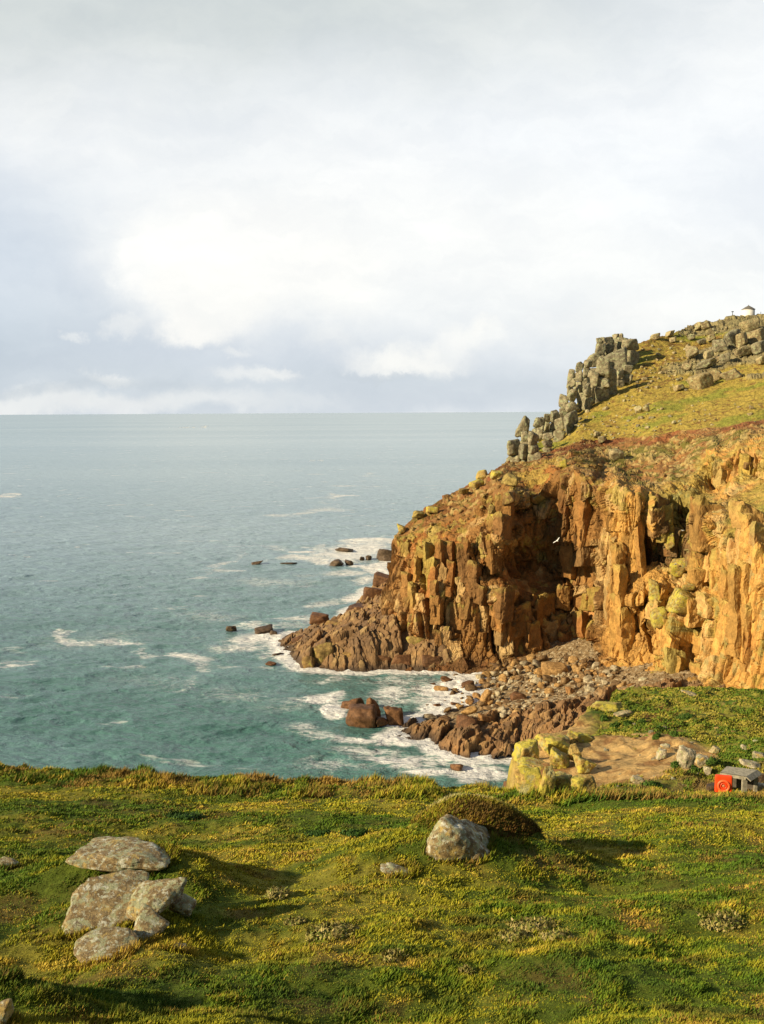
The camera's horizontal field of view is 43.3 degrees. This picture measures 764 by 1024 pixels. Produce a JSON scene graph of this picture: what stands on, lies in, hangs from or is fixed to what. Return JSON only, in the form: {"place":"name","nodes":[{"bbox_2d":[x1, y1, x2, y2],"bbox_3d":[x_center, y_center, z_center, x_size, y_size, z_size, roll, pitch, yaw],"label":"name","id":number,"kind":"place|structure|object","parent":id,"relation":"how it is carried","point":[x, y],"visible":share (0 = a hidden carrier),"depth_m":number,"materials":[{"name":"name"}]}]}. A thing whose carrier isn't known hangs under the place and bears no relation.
{"place":"outdoors","nodes":[
{"label":"outdoors","id":0,"kind":"place"},
{"bbox_2d":[0,412,740,790],"bbox_3d":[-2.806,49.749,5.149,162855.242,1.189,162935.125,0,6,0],"label":"sea","id":1,"kind":"structure","parent":0,"point":[134,582],"depth_m":290.20,"materials":[{"name":"liquid"}]},
{"bbox_2d":[254,624,272,633],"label":"sea rock","id":2,"kind":"object","parent":1,"relation":"in","point":[268,628],"visible":0.93,"depth_m":219.48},
{"bbox_2d":[340,698,364,708],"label":"sea rock","id":3,"kind":"object","parent":1,"relation":"in","point":[344,704],"visible":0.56,"depth_m":162.36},
{"bbox_2d":[346,703,376,727],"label":"sea rock","id":4,"kind":"object","parent":1,"relation":"in","point":[360,715],"visible":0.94,"depth_m":153.36,"materials":[{"name":"stone"}]},
{"bbox_2d":[376,549,391,560],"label":"sea rock","id":5,"kind":"object","parent":1,"relation":"in","point":[384,554],"visible":0.63,"depth_m":325.76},
{"bbox_2d":[383,706,403,725],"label":"sea rock","id":6,"kind":"object","parent":1,"relation":"in","point":[394,715],"visible":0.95,"depth_m":154.42,"materials":[{"name":"stone"}]},
{"bbox_2d":[0,763,763,1023],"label":"grass field","id":7,"kind":"structure","parent":0,"point":[362,865],"depth_m":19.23,"materials":[{"name":"plant"}]},
{"bbox_2d":[0,998,13,1023],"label":"field stone","id":8,"kind":"object","parent":7,"relation":"on","point":[6,1009],"visible":0.98,"depth_m":10.96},
{"bbox_2d":[63,870,148,935],"bbox_3d":[-5.005,7.130,17.549,1.391,0.605,1.533,0,6,0],"label":"field stone","id":9,"kind":"object","parent":7,"relation":"on","point":[100,901],"visible":0.76,"depth_m":17.43,"materials":[{"name":"stone"}]},
{"bbox_2d":[73,926,138,962],"bbox_3d":[-4.580,7.183,15.878,1.057,0.237,1.003,0,6,0],"label":"field stone","id":10,"kind":"object","parent":7,"relation":"on","point":[89,945],"visible":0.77,"depth_m":15.95,"materials":[{"name":"stone"}]},
{"bbox_2d":[65,836,170,872],"bbox_3d":[-5.423,7.160,20.193,2.155,0.412,1.430,0,6,0],"label":"field stone","id":11,"kind":"object","parent":7,"relation":"on","point":[112,854],"visible":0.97,"depth_m":19.75,"materials":[{"name":"stone"}]},
{"bbox_2d":[133,903,168,942],"bbox_3d":[-3.981,7.114,16.629,0.604,0.439,0.687,0,6,0],"label":"field stone","id":12,"kind":"object","parent":7,"relation":"on","point":[149,921],"visible":0.88,"depth_m":16.57,"materials":[{"name":"stone"}]},
{"bbox_2d":[126,877,186,920],"bbox_3d":[-4.096,6.968,17.339,0.929,0.524,0.865,1,6,15],"label":"field stone","id":13,"kind":"object","parent":7,"relation":"on","point":[159,896],"visible":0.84,"depth_m":17.30,"materials":[{"name":"stone"}]},
{"bbox_2d":[169,893,196,916],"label":"field stone","id":14,"kind":"object","parent":7,"relation":"on","point":[183,904],"visible":0.81,"depth_m":17.52,"materials":[{"name":"stone"}]},
{"bbox_2d":[162,810,204,820],"bbox_3d":[-6.174,9.459,30.048,1.407,0.431,1.147,0,6,0],"label":"leafy weed","id":15,"kind":"object","parent":7,"relation":"on","point":[190,816],"visible":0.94,"depth_m":29.92,"materials":[{"name":"green plant"}]},
{"bbox_2d":[263,885,292,900],"bbox_3d":[-2.111,7.699,19.463,0.638,0.355,0.558,0,6,0],"label":"withered plant","id":16,"kind":"object","parent":7,"relation":"on","point":[276,893],"visible":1,"depth_m":19.36,"materials":[{"name":"beige plant"}]},
{"bbox_2d":[282,915,308,925],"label":"withered plant","id":17,"kind":"object","parent":7,"relation":"on","point":[294,920],"visible":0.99,"depth_m":17.64,"materials":[{"name":"beige plant"}]},
{"bbox_2d":[303,828,330,836],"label":"leafy weed","id":18,"kind":"object","parent":7,"relation":"on","point":[317,832],"visible":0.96,"depth_m":26.69,"materials":[{"name":"green plant"}]},
{"bbox_2d":[304,920,358,942],"bbox_3d":[-0.875,7.315,16.895,0.964,0.329,0.840,0,6,0],"label":"withered plant","id":19,"kind":"object","parent":7,"relation":"on","point":[337,929],"visible":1,"depth_m":16.78,"materials":[{"name":"beige plant"}]},
{"bbox_2d":[339,827,369,836],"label":"leafy weed","id":20,"kind":"object","parent":7,"relation":"on","point":[353,832],"visible":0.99,"depth_m":26.23,"materials":[{"name":"green plant"}]},
{"bbox_2d":[0,761,763,806],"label":"long grass","id":21,"kind":"structure","parent":7,"relation":"on","point":[427,789],"depth_m":36.68,"materials":[{"name":"plant"}]},
{"bbox_2d":[379,947,408,963],"bbox_3d":[0.193,7.075,15.369,0.502,0.213,0.386,0,6,0],"label":"withered plant","id":22,"kind":"object","parent":7,"relation":"on","point":[392,956],"visible":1,"depth_m":15.34,"materials":[{"name":"beige plant"}]},
{"bbox_2d":[380,862,409,874],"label":"field stone","id":23,"kind":"object","parent":7,"relation":"on","point":[387,867],"visible":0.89,"depth_m":20.79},
{"bbox_2d":[426,814,489,860],"bbox_3d":[1.846,7.894,22.215,1.771,2.030,1.767,0,6,0],"label":"field stone","id":24,"kind":"object","parent":7,"relation":"on","point":[450,837],"visible":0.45,"depth_m":21.48,"materials":[{"name":"stone"}]},
{"bbox_2d":[458,964,475,975],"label":"withered plant","id":25,"kind":"object","parent":7,"relation":"on","point":[467,969],"visible":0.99,"depth_m":14.79,"materials":[{"name":"beige plant"}]},
{"bbox_2d":[411,792,542,837],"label":"hummock grass","id":26,"kind":"structure","parent":7,"relation":"on","point":[500,808],"depth_m":23.18,"materials":[{"name":"plant"}]},
{"bbox_2d":[494,928,532,942],"bbox_3d":[2.293,7.352,16.712,0.719,0.353,0.597,0,6,0],"label":"withered plant","id":27,"kind":"object","parent":7,"relation":"on","point":[510,935],"visible":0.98,"depth_m":16.60,"materials":[{"name":"beige plant"}]},
{"bbox_2d":[513,767,541,794],"bbox_3d":[5.280,9.667,34.532,1.076,1.070,0.871,0,6,0],"label":"headland rock","id":28,"kind":"object","parent":7,"relation":"on","point":[528,778],"visible":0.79,"depth_m":34.26,"materials":[{"name":"yellow stone"}]},
{"bbox_2d":[503,915,560,932],"bbox_3d":[2.690,7.404,17.254,1.052,0.365,0.920,0,6,0],"label":"withered plant","id":29,"kind":"object","parent":7,"relation":"on","point":[528,924],"visible":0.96,"depth_m":17.20,"materials":[{"name":"beige plant"}]},
{"bbox_2d":[537,766,555,794],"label":"headland rock","id":30,"kind":"object","parent":7,"relation":"on","point":[548,781],"visible":0.94,"depth_m":33.97,"materials":[{"name":"yellow stone"}]},
{"bbox_2d":[531,927,573,942],"bbox_3d":[2.881,7.242,16.405,0.794,0.384,0.668,0,6,0],"label":"withered plant","id":31,"kind":"object","parent":7,"relation":"on","point":[553,934],"visible":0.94,"depth_m":16.30,"materials":[{"name":"beige plant"}]},
{"bbox_2d":[555,771,571,789],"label":"headland rock","id":32,"kind":"object","parent":7,"relation":"on","point":[563,778],"visible":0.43,"depth_m":34.31,"materials":[{"name":"yellow stone"}]},
{"bbox_2d":[696,908,745,933],"bbox_3d":[6.003,7.230,17.098,0.901,0.261,0.803,0,6,0],"label":"withered plant","id":33,"kind":"object","parent":7,"relation":"on","point":[718,925],"visible":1,"depth_m":16.98,"materials":[{"name":"beige plant"}]},
{"bbox_2d":[714,774,732,792],"bbox_3d":[15.358,12.570,43.323,0.764,1.527,0.267,1,6,14],"label":"lifebuoy housing","id":34,"kind":"object","parent":7,"relation":"on","point":[723,783],"visible":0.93,"depth_m":43.20,"materials":[{"name":"orange plastic"}]},
{"bbox_2d":[720,766,761,791],"bbox_3d":[16.714,12.578,44.849,1.746,1.022,1.187,3,7,28],"label":"timber shelter","id":35,"kind":"object","parent":7,"relation":"on","point":[744,779],"visible":0.72,"depth_m":44.83,"materials":[{"name":"wood"}]},
{"bbox_2d":[0,0,763,414],"label":"sky","id":36,"kind":"structure","parent":0,"point":[207,206],"materials":[{"name":"white"}]},
{"bbox_2d":[278,582,493,671],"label":"rocky apron","id":37,"kind":"object","parent":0,"point":[369,631],"visible":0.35,"depth_m":191.58,"materials":[{"name":"stone"}]},
{"bbox_2d":[302,656,314,668],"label":"apron block","id":38,"kind":"structure","parent":37,"relation":"on","point":[308,661],"depth_m":188.28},
{"bbox_2d":[309,612,328,624],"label":"apron block","id":39,"kind":"structure","parent":37,"relation":"on","point":[317,618],"depth_m":216.62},
{"bbox_2d":[313,642,333,664],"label":"apron block","id":40,"kind":"structure","parent":37,"relation":"on","point":[322,652],"depth_m":189.65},
{"bbox_2d":[363,586,381,600],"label":"apron block","id":41,"kind":"structure","parent":37,"relation":"on","point":[370,592],"depth_m":228.23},
{"bbox_2d":[372,571,388,585],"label":"apron block","id":42,"kind":"structure","parent":37,"relation":"on","point":[379,578],"depth_m":238.44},
{"bbox_2d":[391,654,410,665],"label":"apron block","id":43,"kind":"structure","parent":37,"relation":"on","point":[405,659],"depth_m":188.23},
{"bbox_2d":[422,655,441,667],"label":"apron block","id":44,"kind":"structure","parent":37,"relation":"on","point":[428,660],"depth_m":187.23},
{"bbox_2d":[397,637,725,758],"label":"shore ledge","id":45,"kind":"object","parent":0,"point":[497,735],"visible":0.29,"depth_m":149.39,"materials":[{"name":"stone"}]},
{"bbox_2d":[456,715,476,727],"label":"beach boulder","id":46,"kind":"object","parent":45,"relation":"on","point":[463,721],"visible":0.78,"depth_m":145.63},
{"bbox_2d":[480,689,491,705],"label":"beach boulder","id":47,"kind":"object","parent":45,"relation":"on","point":[486,694],"visible":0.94,"depth_m":162.08,"materials":[{"name":"stone"}]},
{"bbox_2d":[541,661,567,675],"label":"beach boulder","id":48,"kind":"object","parent":45,"relation":"on","point":[549,668],"visible":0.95,"depth_m":174.00,"materials":[{"name":"stone"}]},
{"bbox_2d":[381,419,763,688],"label":"cliff","id":49,"kind":"structure","parent":0,"point":[511,581],"depth_m":186.53,"materials":[{"name":"stone"}]},
{"bbox_2d":[502,491,514,504],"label":"cliff edge rock","id":50,"kind":"object","parent":49,"relation":"on","point":[508,498],"visible":1,"depth_m":186.80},
{"bbox_2d":[501,473,517,485],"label":"cliff edge rock","id":51,"kind":"object","parent":49,"relation":"on","point":[510,479],"visible":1,"depth_m":190.68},
{"bbox_2d":[518,444,528,461],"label":"granite pinnacle","id":52,"kind":"object","parent":49,"relation":"on","point":[523,452],"visible":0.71,"depth_m":226.65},
{"bbox_2d":[527,431,541,460],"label":"granite pinnacle","id":53,"kind":"object","parent":49,"relation":"on","point":[533,449],"visible":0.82,"depth_m":225.83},
{"bbox_2d":[542,432,553,452],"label":"granite pinnacle","id":54,"kind":"object","parent":49,"relation":"on","point":[547,438],"visible":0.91,"depth_m":234.78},
{"bbox_2d":[554,457,566,467],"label":"cliff edge rock","id":55,"kind":"object","parent":49,"relation":"on","point":[560,462],"visible":1,"depth_m":198.33,"materials":[{"name":"yellow stone"}]},
{"bbox_2d":[608,448,624,460],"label":"hillside rock","id":56,"kind":"object","parent":49,"relation":"on","point":[615,454],"visible":1,"depth_m":211.85,"materials":[{"name":"stone"}]},
{"bbox_2d":[648,579,660,607],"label":"cliff edge rock","id":57,"kind":"object","parent":49,"relation":"on","point":[654,592],"visible":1,"depth_m":167.52,"materials":[{"name":"yellow stone"}]},
{"bbox_2d":[650,606,667,627],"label":"cliff edge rock","id":58,"kind":"object","parent":49,"relation":"on","point":[658,615],"visible":0.88,"depth_m":165.88,"materials":[{"name":"yellow stone"}]},
{"bbox_2d":[664,533,674,549],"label":"cliff edge rock","id":59,"kind":"object","parent":49,"relation":"on","point":[669,544],"visible":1,"depth_m":172.24,"materials":[{"name":"stone"}]},
{"bbox_2d":[669,558,685,576],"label":"cliff edge rock","id":60,"kind":"object","parent":49,"relation":"on","point":[678,569],"visible":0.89,"depth_m":171.41,"materials":[{"name":"stone"}]},
{"bbox_2d":[666,587,695,613],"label":"cliff edge rock","id":61,"kind":"object","parent":49,"relation":"on","point":[677,600],"visible":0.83,"depth_m":160.37,"materials":[{"name":"yellow stone"}]},
{"bbox_2d":[505,314,763,463],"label":"hillside","id":62,"kind":"structure","parent":0,"point":[719,399],"depth_m":252.04,"materials":[{"name":"green plant"}]},
{"bbox_2d":[506,439,520,461],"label":"granite pinnacle","id":63,"kind":"object","parent":62,"relation":"on","point":[512,446],"visible":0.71,"depth_m":228.24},
{"bbox_2d":[515,415,529,436],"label":"granite pinnacle","id":64,"kind":"object","parent":62,"relation":"on","point":[524,425],"visible":0.81,"depth_m":259.38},
{"bbox_2d":[532,417,544,441],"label":"granite pinnacle","id":65,"kind":"object","parent":62,"relation":"on","point":[538,425],"visible":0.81,"depth_m":253.34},
{"bbox_2d":[549,410,559,432],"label":"granite pinnacle","id":66,"kind":"object","parent":62,"relation":"on","point":[554,414],"visible":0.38,"depth_m":255.50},
{"bbox_2d":[553,417,565,441],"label":"granite pinnacle","id":67,"kind":"object","parent":62,"relation":"on","point":[559,433],"visible":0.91,"depth_m":246.30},
{"bbox_2d":[558,394,567,417],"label":"granite pinnacle","id":68,"kind":"object","parent":62,"relation":"on","point":[563,401],"visible":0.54,"depth_m":264.87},
{"bbox_2d":[563,410,577,433],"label":"granite pinnacle","id":69,"kind":"object","parent":62,"relation":"on","point":[570,419],"visible":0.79,"depth_m":249.06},
{"bbox_2d":[566,369,575,391],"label":"granite pinnacle","id":70,"kind":"object","parent":62,"relation":"on","point":[571,383],"visible":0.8,"depth_m":265.32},
{"bbox_2d":[565,388,579,412],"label":"granite pinnacle","id":71,"kind":"object","parent":62,"relation":"on","point":[571,405],"visible":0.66,"depth_m":261.51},
{"bbox_2d":[573,362,583,388],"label":"granite pinnacle","id":72,"kind":"object","parent":62,"relation":"on","point":[579,378],"visible":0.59,"depth_m":274.39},
{"bbox_2d":[576,385,582,411],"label":"granite pinnacle","id":73,"kind":"object","parent":62,"relation":"on","point":[579,388],"visible":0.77,"depth_m":266.71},
{"bbox_2d":[582,359,592,385],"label":"granite pinnacle","id":74,"kind":"object","parent":62,"relation":"on","point":[587,365],"visible":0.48,"depth_m":280.20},
{"bbox_2d":[582,383,593,409],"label":"granite pinnacle","id":75,"kind":"object","parent":62,"relation":"on","point":[587,400],"visible":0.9,"depth_m":264.55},
{"bbox_2d":[587,370,598,403],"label":"granite pinnacle","id":76,"kind":"object","parent":62,"relation":"on","point":[592,377],"visible":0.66,"depth_m":266.93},
{"bbox_2d":[593,337,606,356],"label":"granite pinnacle","id":77,"kind":"object","parent":62,"relation":"on","point":[601,347],"visible":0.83,"depth_m":290.84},
{"bbox_2d":[594,356,610,402],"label":"granite pinnacle","id":78,"kind":"object","parent":62,"relation":"on","point":[601,390],"visible":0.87,"depth_m":266.87,"materials":[{"name":"stone"}]},
{"bbox_2d":[605,337,614,354],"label":"granite pinnacle","id":79,"kind":"object","parent":62,"relation":"on","point":[610,345],"visible":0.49,"depth_m":293.99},
{"bbox_2d":[607,366,616,394],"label":"granite pinnacle","id":80,"kind":"object","parent":62,"relation":"on","point":[612,378],"visible":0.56,"depth_m":269.88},
{"bbox_2d":[603,346,626,370],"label":"granite pinnacle","id":81,"kind":"object","parent":62,"relation":"on","point":[617,359],"visible":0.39,"depth_m":287.51,"materials":[{"name":"stone"}]},
{"bbox_2d":[617,369,624,387],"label":"granite pinnacle","id":82,"kind":"object","parent":62,"relation":"on","point":[620,381],"visible":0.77,"depth_m":275.15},
{"bbox_2d":[621,365,633,383],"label":"granite pinnacle","id":83,"kind":"object","parent":62,"relation":"on","point":[628,375],"visible":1,"depth_m":276.19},
{"bbox_2d":[621,338,638,364],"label":"granite pinnacle","id":84,"kind":"object","parent":62,"relation":"on","point":[631,345],"visible":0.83,"depth_m":292.54,"materials":[{"name":"stone"}]},
{"bbox_2d":[685,345,698,358],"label":"hillside rock","id":85,"kind":"object","parent":62,"relation":"on","point":[691,351],"visible":1,"depth_m":289.87,"materials":[{"name":"stone"}]},
{"bbox_2d":[687,372,713,389],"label":"hillside rock","id":86,"kind":"object","parent":62,"relation":"on","point":[702,380],"visible":0.88,"depth_m":254.74,"materials":[{"name":"stone"}]},
{"bbox_2d":[696,358,716,369],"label":"hillside rock","id":87,"kind":"object","parent":62,"relation":"on","point":[706,363],"visible":0.99,"depth_m":275.12,"materials":[{"name":"grey stone"}]},
{"bbox_2d":[712,339,728,351],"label":"hillside rock","id":88,"kind":"object","parent":62,"relation":"on","point":[719,345],"visible":0.98,"depth_m":292.84,"materials":[{"name":"grey stone"}]},
{"bbox_2d":[719,368,741,380],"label":"hillside rock","id":89,"kind":"object","parent":62,"relation":"on","point":[733,374],"visible":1,"depth_m":255.56,"materials":[{"name":"stone"}]},
{"bbox_2d":[723,329,740,347],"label":"hillside rock","id":90,"kind":"object","parent":62,"relation":"on","point":[729,338],"visible":0.59,"depth_m":295.40,"materials":[{"name":"grey stone"}]},
{"bbox_2d":[735,332,747,347],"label":"hillside rock","id":91,"kind":"object","parent":62,"relation":"on","point":[741,339],"visible":0.86,"depth_m":293.35,"materials":[{"name":"stone"}]},
{"bbox_2d":[734,345,751,356],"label":"hillside rock","id":92,"kind":"object","parent":62,"relation":"on","point":[743,350],"visible":1,"depth_m":278.61,"materials":[{"name":"stone"}]},
{"bbox_2d":[739,317,759,331],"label":"hillside rock","id":93,"kind":"object","parent":62,"relation":"on","point":[750,325],"visible":0.94,"depth_m":309.20,"materials":[{"name":"stone"}]},
{"bbox_2d":[747,327,763,344],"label":"hillside rock","id":94,"kind":"object","parent":62,"relation":"on","point":[756,335],"visible":0.62,"depth_m":295.72,"materials":[{"name":"stone"}]},
{"bbox_2d":[751,340,763,354],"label":"hillside rock","id":95,"kind":"object","parent":62,"relation":"on","point":[757,347],"visible":1,"depth_m":276.96,"materials":[{"name":"grey stone"}]},
{"bbox_2d":[506,687,763,792],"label":"green headland","id":96,"kind":"structure","parent":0,"point":[624,758],"depth_m":59.65,"materials":[{"name":"soil"}]},
{"bbox_2d":[512,738,538,761],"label":"headland rock","id":97,"kind":"object","parent":96,"relation":"on","point":[528,747],"visible":0.73,"depth_m":57.81,"materials":[{"name":"stone"}]},
{"bbox_2d":[516,757,545,769],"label":"headland rock","id":98,"kind":"object","parent":96,"relation":"on","point":[530,762],"visible":0.81,"depth_m":55.30,"materials":[{"name":"stone"}]},
{"bbox_2d":[534,733,569,755],"bbox_3d":[10.663,14.582,59.994,2.162,1.301,1.923,0,6,0],"label":"headland rock","id":99,"kind":"object","parent":96,"relation":"on","point":[547,742],"visible":0.78,"depth_m":59.53,"materials":[{"name":"stone"}]},
{"bbox_2d":[549,747,569,768],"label":"headland rock","id":100,"kind":"object","parent":96,"relation":"on","point":[558,759],"visible":0.97,"depth_m":54.35,"materials":[{"name":"stone"}]},
{"bbox_2d":[567,743,581,760],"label":"headland rock","id":101,"kind":"object","parent":96,"relation":"on","point":[573,748],"visible":0.67,"depth_m":55.17,"materials":[{"name":"beige stone"}]},
{"bbox_2d":[571,774,596,789],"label":"headland rock","id":102,"kind":"object","parent":96,"relation":"on","point":[585,780],"visible":0.64,"depth_m":46.06,"materials":[{"name":"stone"}]},
{"bbox_2d":[572,754,596,773],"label":"headland rock","id":103,"kind":"object","parent":96,"relation":"on","point":[584,765],"visible":0.98,"depth_m":52.91,"materials":[{"name":"stone"}]},
{"bbox_2d":[577,732,592,742],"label":"headland rock","id":104,"kind":"object","parent":96,"relation":"on","point":[584,738],"visible":0.88,"depth_m":61.82,"materials":[{"name":"stone"}]},
{"bbox_2d":[590,701,622,711],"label":"headland rock","id":105,"kind":"object","parent":96,"relation":"on","point":[603,706],"visible":0.98,"depth_m":71.42,"materials":[{"name":"stone"}]},
{"bbox_2d":[474,767,763,803],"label":"scrub grass","id":106,"kind":"structure","parent":96,"relation":"on","point":[694,778],"depth_m":44.99,"materials":[{"name":"plant"}]},
{"bbox_2d":[639,779,662,788],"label":"cushion plant","id":107,"kind":"object","parent":96,"relation":"on","point":[649,783],"visible":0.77,"depth_m":45.96,"materials":[{"name":"green plant"}]},
{"bbox_2d":[587,686,763,787],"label":"headland turf","id":108,"kind":"structure","parent":96,"relation":"on","point":[693,727],"depth_m":68.39,"materials":[{"name":"green plant"}]},
{"bbox_2d":[676,745,695,768],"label":"headland rock","id":109,"kind":"object","parent":96,"relation":"on","point":[685,757],"visible":0.94,"depth_m":50.53,"materials":[{"name":"stone"}]},
{"bbox_2d":[695,753,708,765],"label":"headland rock","id":110,"kind":"object","parent":96,"relation":"on","point":[700,759],"visible":0.74,"depth_m":53.01,"materials":[{"name":"stone"}]},
{"bbox_2d":[738,759,760,768],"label":"headland rock","id":111,"kind":"object","parent":96,"relation":"on","point":[750,763],"visible":0.98,"depth_m":51.66,"materials":[{"name":"stone"}]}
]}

